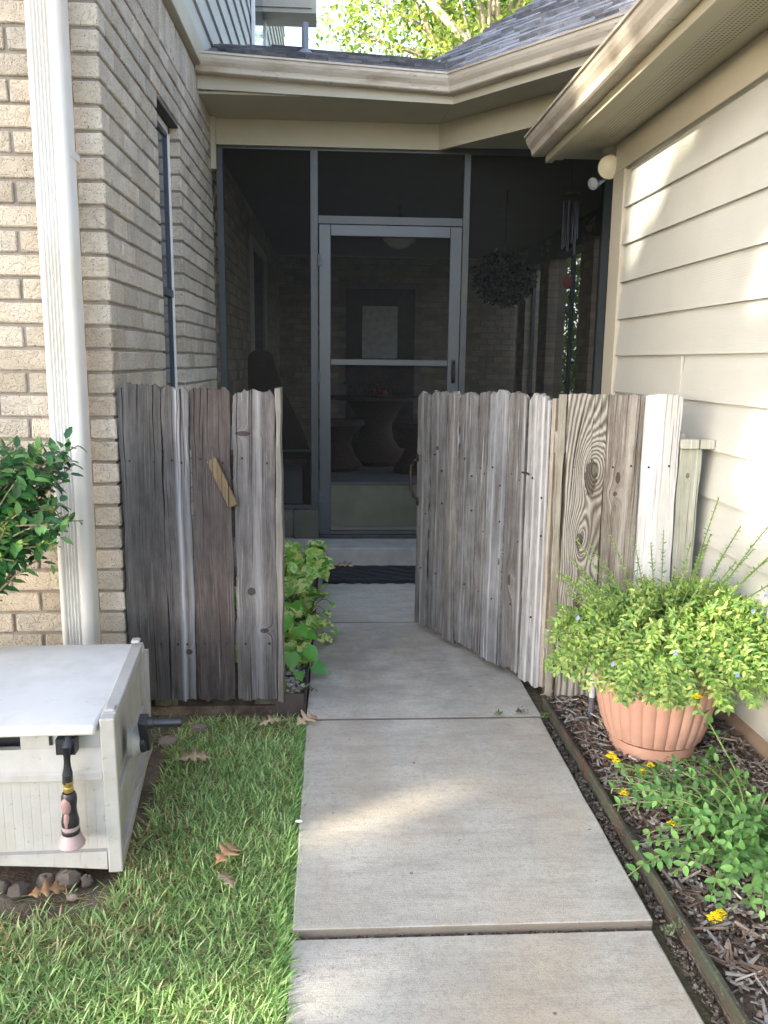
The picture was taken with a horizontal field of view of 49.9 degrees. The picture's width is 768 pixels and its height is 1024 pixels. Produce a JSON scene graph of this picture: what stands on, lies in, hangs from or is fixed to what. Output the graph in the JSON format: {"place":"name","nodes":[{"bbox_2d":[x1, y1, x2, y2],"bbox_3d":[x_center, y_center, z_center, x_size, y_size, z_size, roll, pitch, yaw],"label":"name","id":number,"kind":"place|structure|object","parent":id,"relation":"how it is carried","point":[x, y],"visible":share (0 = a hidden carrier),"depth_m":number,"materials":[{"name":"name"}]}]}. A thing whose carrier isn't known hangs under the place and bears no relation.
{"place":"outdoors","nodes":[
{"label":"outdoors","id":0,"kind":"place"},
{"bbox_2d":[0,0,316,645],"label":"brick house","id":1,"kind":"structure","parent":0,"point":[107,285],"depth_m":2.88,"materials":[{"name":"beige brick"}]},
{"bbox_2d":[155,113,177,390],"bbox_3d":[-1.052,-1.066,3.915,0.042,1.545,0.510,0,10,-3],"label":"window","id":2,"kind":"structure","parent":1,"relation":"in","point":[164,168],"depth_m":4.02,"materials":[{"name":"black glass"}]},
{"bbox_2d":[251,0,266,45],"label":"upper window","id":3,"kind":"structure","parent":1,"relation":"in","point":[258,23],"depth_m":7.74,"materials":[{"name":"white plastic"}]},
{"bbox_2d":[195,0,636,566],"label":"screened porch","id":4,"kind":"object","parent":1,"relation":"attached to","point":[313,152],"visible":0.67,"depth_m":5.71,"materials":[{"name":"metal"}]},
{"bbox_2d":[249,234,267,351],"bbox_3d":[-1.216,-1.837,8.087,0.029,1.480,1.480,0,10,-3],"label":"inner window","id":5,"kind":"structure","parent":4,"relation":"in","point":[258,258],"depth_m":7.97,"materials":[{"name":"grey glass"}]},
{"bbox_2d":[248,349,310,509],"bbox_3d":[-0.828,-0.611,6.322,0.540,1.249,0.530,0,10,-3],"label":"armchair","id":6,"kind":"object","parent":4,"relation":"on","point":[263,376],"visible":0.57,"depth_m":6.48,"materials":[{"name":"brown wood"}]},
{"bbox_2d":[331,418,364,471],"bbox_3d":[-0.489,-0.740,9.001,0.560,0.550,0.560,0,10,-3],"label":"urn stool","id":7,"kind":"object","parent":4,"relation":"on","point":[344,458],"visible":0.69,"depth_m":8.85,"materials":[{"name":"brown ceramic"}]},
{"bbox_2d":[333,206,415,248],"bbox_3d":[0.136,-2.550,7.431,1.280,0.369,1.223,0,10,-3],"label":"ceiling fan","id":8,"kind":"object","parent":4,"relation":"hanging from","point":[399,243],"visible":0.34,"depth_m":7.33,"materials":[{"name":"brown glass"}]},
{"bbox_2d":[331,394,418,466],"bbox_3d":[-0.092,-0.956,9.595,1.160,0.770,1.160,0,10,-3],"label":"dining table","id":9,"kind":"object","parent":4,"relation":"on","point":[375,445],"visible":0.84,"depth_m":9.37,"materials":[{"name":"brown wood"}]},
{"bbox_2d":[342,371,403,396],"bbox_3d":[-0.127,-1.480,9.541,0.728,0.322,0.527,0,10,-3],"label":"flower arrangement","id":10,"kind":"object","parent":9,"relation":"on","point":[378,392],"visible":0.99,"depth_m":9.47,"materials":[{"name":"green plant"}]},
{"bbox_2d":[346,288,415,447],"bbox_3d":[-0.053,-1.922,11.148,0.920,2.115,0.085,0,10,-3],"label":"back door","id":11,"kind":"structure","parent":4,"relation":"in","point":[380,323],"depth_m":11.05,"materials":[{"name":"brown wood"}]},
{"bbox_2d":[317,224,461,533],"bbox_3d":[0.028,-0.827,5.382,0.918,1.994,0.083,0,10,-3],"label":"screen door","id":12,"kind":"structure","parent":4,"relation":"in","point":[345,507],"depth_m":5.40,"materials":[{"name":"metal"}]},
{"bbox_2d":[392,420,417,474],"bbox_3d":[0.360,-0.703,8.852,0.560,0.550,0.560,0,10,-3],"label":"urn stool","id":13,"kind":"object","parent":4,"relation":"on","point":[407,430],"visible":0.48,"depth_m":8.71,"materials":[{"name":"brown wicker"}]},
{"bbox_2d":[470,190,537,308],"bbox_3d":[0.980,-2.120,6.694,0.545,0.928,0.565,0,10,-3],"label":"hanging plant","id":14,"kind":"object","parent":4,"relation":"hanging from","point":[503,279],"visible":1,"depth_m":6.62,"materials":[{"name":"green plant"}]},
{"bbox_2d":[560,168,580,288],"bbox_3d":[1.255,-1.947,5.569,0.124,0.858,0.124,0,10,-3],"label":"wind chime","id":15,"kind":"object","parent":4,"relation":"hanging from","point":[567,213],"visible":0.99,"depth_m":5.56,"materials":[{"name":"grey metal"}]},
{"bbox_2d":[0,372,720,1023],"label":"ground","id":16,"kind":"structure","parent":0,"point":[658,934],"depth_m":2.05,"materials":[{"name":"green plant"}]},
{"bbox_2d":[0,727,176,932],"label":"bare soil","id":17,"kind":"structure","parent":16,"relation":"on","point":[24,874],"depth_m":2.14,"materials":[{"name":"brown soil"}]},
{"bbox_2d":[0,878,11,895],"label":"stone","id":18,"kind":"object","parent":17,"relation":"on","point":[5,884],"visible":0.93,"depth_m":2.07,"materials":[{"name":"grey stone"}]},
{"bbox_2d":[7,881,29,900],"bbox_3d":[-0.909,0.948,2.056,0.052,0.051,0.042,0,10,-3],"label":"stone","id":19,"kind":"object","parent":17,"relation":"on","point":[16,891],"visible":0.94,"depth_m":2.04,"materials":[{"name":"grey stone"}]},
{"bbox_2d":[0,426,86,600],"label":"leafy shrub","id":20,"kind":"object","parent":17,"relation":"on","point":[22,531],"visible":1,"depth_m":2.38,"materials":[{"name":"green plant"}]},
{"bbox_2d":[21,877,65,896],"bbox_3d":[-0.838,0.932,2.034,0.103,0.020,0.060,-1,27,-26],"label":"oak leaf","id":21,"kind":"object","parent":17,"relation":"on","point":[46,888],"visible":1,"depth_m":2.04,"materials":[{"name":"brown plant"}]},
{"bbox_2d":[35,872,54,888],"bbox_3d":[-0.859,0.940,2.095,0.052,0.057,0.037,0,10,-3],"label":"stone","id":22,"kind":"object","parent":17,"relation":"on","point":[41,878],"visible":0.55,"depth_m":2.08,"materials":[{"name":"grey stone"}]},
{"bbox_2d":[55,868,80,888],"bbox_3d":[-0.810,0.938,2.106,0.063,0.060,0.052,-6,12,-33],"label":"stone","id":23,"kind":"object","parent":17,"relation":"on","point":[69,878],"visible":0.85,"depth_m":2.09,"materials":[{"name":"grey stone"}]},
{"bbox_2d":[66,892,79,900],"bbox_3d":[-0.773,0.956,2.050,0.033,0.024,0.023,3,11,11],"label":"stone","id":24,"kind":"object","parent":17,"relation":"on","point":[72,895],"visible":0.99,"depth_m":2.04,"materials":[{"name":"grey stone"}]},
{"bbox_2d":[80,873,93,888],"bbox_3d":[-0.757,0.942,2.105,0.035,0.042,0.024,0,10,-3],"label":"stone","id":25,"kind":"object","parent":17,"relation":"on","point":[87,880],"visible":1,"depth_m":2.10,"materials":[{"name":"grey stone"}]},
{"bbox_2d":[0,638,182,871],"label":"hose reel box","id":26,"kind":"object","parent":17,"relation":"on","point":[96,699],"visible":0.98,"depth_m":2.10,"materials":[{"name":"grey plastic"}]},
{"bbox_2d":[55,735,85,851],"bbox_3d":[-0.774,0.683,2.037,0.067,0.287,0.096,0,10,-3],"label":"hose nozzle","id":27,"kind":"object","parent":26,"relation":"hanging from","point":[72,838],"visible":1,"depth_m":2.02,"materials":[{"name":"black plastic"}]},
{"bbox_2d":[0,709,315,1023],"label":"grass","id":28,"kind":"structure","parent":17,"relation":"on","point":[273,1001],"depth_m":1.98,"materials":[{"name":"green plant"}]},
{"bbox_2d":[158,734,177,748],"bbox_3d":[-0.753,0.800,2.873,0.065,0.051,0.045,3,11,13],"label":"stone","id":29,"kind":"object","parent":28,"relation":"on","point":[164,741],"visible":0.88,"depth_m":2.86,"materials":[{"name":"grey stone"}]},
{"bbox_2d":[171,746,211,761],"bbox_3d":[-0.631,0.801,2.707,0.129,0.021,0.075,1,24,-15],"label":"oak leaf","id":30,"kind":"object","parent":28,"relation":"on","point":[193,756],"visible":1,"depth_m":2.71,"materials":[{"name":"brown plant"}]},
{"bbox_2d":[190,722,209,734],"bbox_3d":[-0.666,0.782,2.978,0.059,0.052,0.046,-7,13,-36],"label":"stone","id":31,"kind":"object","parent":28,"relation":"on","point":[200,726],"visible":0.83,"depth_m":2.96,"materials":[{"name":"grey stone"}]},
{"bbox_2d":[211,840,241,866],"bbox_3d":[-0.417,0.902,2.184,0.070,0.024,0.118,23,15,20],"label":"oak leaf","id":32,"kind":"object","parent":28,"relation":"on","point":[220,857],"visible":1,"depth_m":2.19,"materials":[{"name":"brown plant"}]},
{"bbox_2d":[217,871,235,887],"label":"oak leaf","id":33,"kind":"object","parent":28,"relation":"on","point":[229,881],"visible":1,"depth_m":2.08,"materials":[{"name":"brown plant"}]},
{"bbox_2d":[259,715,286,725],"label":"oak leaf","id":34,"kind":"object","parent":28,"relation":"on","point":[270,719],"visible":1,"depth_m":3.01,"materials":[{"name":"beige plant"}]},
{"bbox_2d":[309,0,532,59],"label":"broadleaf tree","id":35,"kind":"object","parent":16,"relation":"on","point":[449,34],"visible":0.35,"depth_m":13.00,"materials":[{"name":"green plant"}]},
{"bbox_2d":[151,567,767,1023],"bbox_3d":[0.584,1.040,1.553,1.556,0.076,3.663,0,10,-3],"label":"mulch","id":36,"kind":"object","parent":16,"relation":"on","point":[732,921],"visible":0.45,"depth_m":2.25,"materials":[{"name":"brown wood"}]},
{"bbox_2d":[117,382,284,705],"bbox_3d":[-0.657,0.163,3.058,0.575,1.274,0.166,0,10,-3],"label":"fence panel","id":37,"kind":"object","parent":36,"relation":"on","point":[177,609],"visible":0.98,"depth_m":2.98,"materials":[{"name":"grey wood"}]},
{"bbox_2d":[234,536,337,690],"bbox_3d":[-0.501,0.403,4.057,0.555,0.432,1.784,0,10,-3],"label":"variegated plant","id":38,"kind":"object","parent":36,"relation":"on","point":[299,577],"visible":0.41,"depth_m":3.97,"materials":[{"name":"green plant"}]},
{"bbox_2d":[275,599,315,717],"bbox_3d":[-0.393,0.611,3.832,0.115,0.112,1.450,0,10,-3],"label":"metal edging","id":39,"kind":"object","parent":36,"relation":"on","point":[294,703],"visible":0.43,"depth_m":3.12,"materials":[{"name":"brown metal"}]},
{"bbox_2d":[285,640,305,693],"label":"gravel","id":40,"kind":"structure","parent":36,"relation":"on","point":[293,680],"depth_m":3.38,"materials":[{"name":"grey gravel"}]},
{"bbox_2d":[588,663,595,718],"bbox_3d":[0.772,0.627,3.050,0.050,0.348,0.050,0,10,-3],"label":"garden stake light","id":41,"kind":"object","parent":36,"relation":"on","point":[591,705],"visible":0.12,"depth_m":3.05,"materials":[{"name":"silver metal"}]},
{"bbox_2d":[592,660,719,764],"bbox_3d":[0.923,0.635,2.816,0.464,0.370,0.464,0,10,-3],"label":"flower pot","id":42,"kind":"object","parent":36,"relation":"on","point":[637,728],"visible":0.23,"depth_m":2.68,"materials":[{"name":"ceramic"}]},
{"bbox_2d":[539,497,767,716],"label":"potted plant","id":43,"kind":"object","parent":42,"relation":"in","point":[672,638],"visible":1,"depth_m":2.62,"materials":[{"name":"green plant"}]},
{"bbox_2d":[660,919,684,936],"bbox_3d":[0.668,0.961,1.905,0.059,0.032,0.035,0,10,-3],"label":"weed","id":44,"kind":"object","parent":36,"relation":"on","point":[670,928],"visible":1,"depth_m":1.91,"materials":[{"name":"green plant"}]},
{"bbox_2d":[601,692,767,922],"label":"lantana plant","id":45,"kind":"object","parent":36,"relation":"on","point":[743,845],"visible":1,"depth_m":2.15,"materials":[{"name":"green plant"}]},
{"bbox_2d":[430,0,580,263],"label":"broadleaf tree","id":46,"kind":"object","parent":16,"relation":"on","point":[473,3],"visible":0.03,"depth_m":17.34,"materials":[{"name":"green plant"}]},
{"bbox_2d":[561,253,581,393],"bbox_3d":[3.359,-2.727,13.076,4.202,3.781,3.703,11,14,43],"label":"garden bush","id":47,"kind":"object","parent":16,"relation":"on","point":[575,330],"visible":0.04,"depth_m":12.60,"materials":[{"name":"green plant"}]},
{"bbox_2d":[541,393,714,700],"bbox_3d":[0.925,0.168,3.204,0.593,1.248,0.160,0,10,-3],"label":"fence panel","id":48,"kind":"object","parent":16,"relation":"on","point":[616,455],"visible":0.69,"depth_m":3.09,"materials":[{"name":"grey wood"}]},
{"bbox_2d":[524,0,767,765],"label":"house siding wall","id":49,"kind":"structure","parent":16,"relation":"on","point":[668,99],"depth_m":3.12,"materials":[{"name":"wood"}]},
{"bbox_2d":[588,146,616,189],"bbox_3d":[1.138,-1.764,4.241,0.146,0.198,0.184,0,10,-3],"label":"flood light","id":50,"kind":"object","parent":49,"relation":"attached to","point":[607,165],"visible":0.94,"depth_m":4.19,"materials":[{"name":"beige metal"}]},
{"bbox_2d":[542,696,751,1023],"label":"metal edging","id":51,"kind":"object","parent":16,"relation":"on","point":[723,992],"visible":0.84,"depth_m":2.07,"materials":[{"name":"metal"}]},
{"bbox_2d":[284,0,579,370],"label":"sky","id":52,"kind":"structure","parent":0,"point":[293,35],"materials":[{"name":"white"}]},
{"bbox_2d":[285,578,703,1023],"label":"path","id":53,"kind":"structure","parent":0,"point":[441,797],"depth_m":2.19,"materials":[{"name":"concrete"}]},
{"bbox_2d":[293,709,319,725],"bbox_3d":[-0.282,0.751,2.996,0.081,0.028,0.134,31,22,29],"label":"oak leaf","id":54,"kind":"object","parent":53,"relation":"on","point":[305,718],"visible":1,"depth_m":3.00,"materials":[{"name":"beige plant"}]},
{"bbox_2d":[301,686,316,692],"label":"weed","id":55,"kind":"object","parent":53,"relation":"on","point":[307,687],"visible":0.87,"depth_m":3.27,"materials":[{"name":"green plant"}]},
{"bbox_2d":[323,565,415,583],"bbox_3d":[0.026,0.381,5.087,0.800,0.016,0.410,0,10,-3],"label":"door mat","id":56,"kind":"object","parent":53,"relation":"on","point":[370,574],"depth_m":5.04,"materials":[{"name":"black rubber"}]},
{"bbox_2d":[335,561,353,566],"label":"oak leaf","id":57,"kind":"object","parent":56,"relation":"on","point":[344,563],"visible":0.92,"depth_m":5.24,"materials":[{"name":"brown plant"}]},
{"bbox_2d":[409,390,566,687],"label":"wooden gate","id":58,"kind":"structure","parent":53,"relation":"on","point":[485,482],"depth_m":3.50,"materials":[{"name":"grey wood"}]},
{"bbox_2d":[494,708,503,715],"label":"weed","id":59,"kind":"object","parent":53,"relation":"on","point":[497,713],"visible":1,"depth_m":3.08,"materials":[{"name":"green plant"}]}
]}

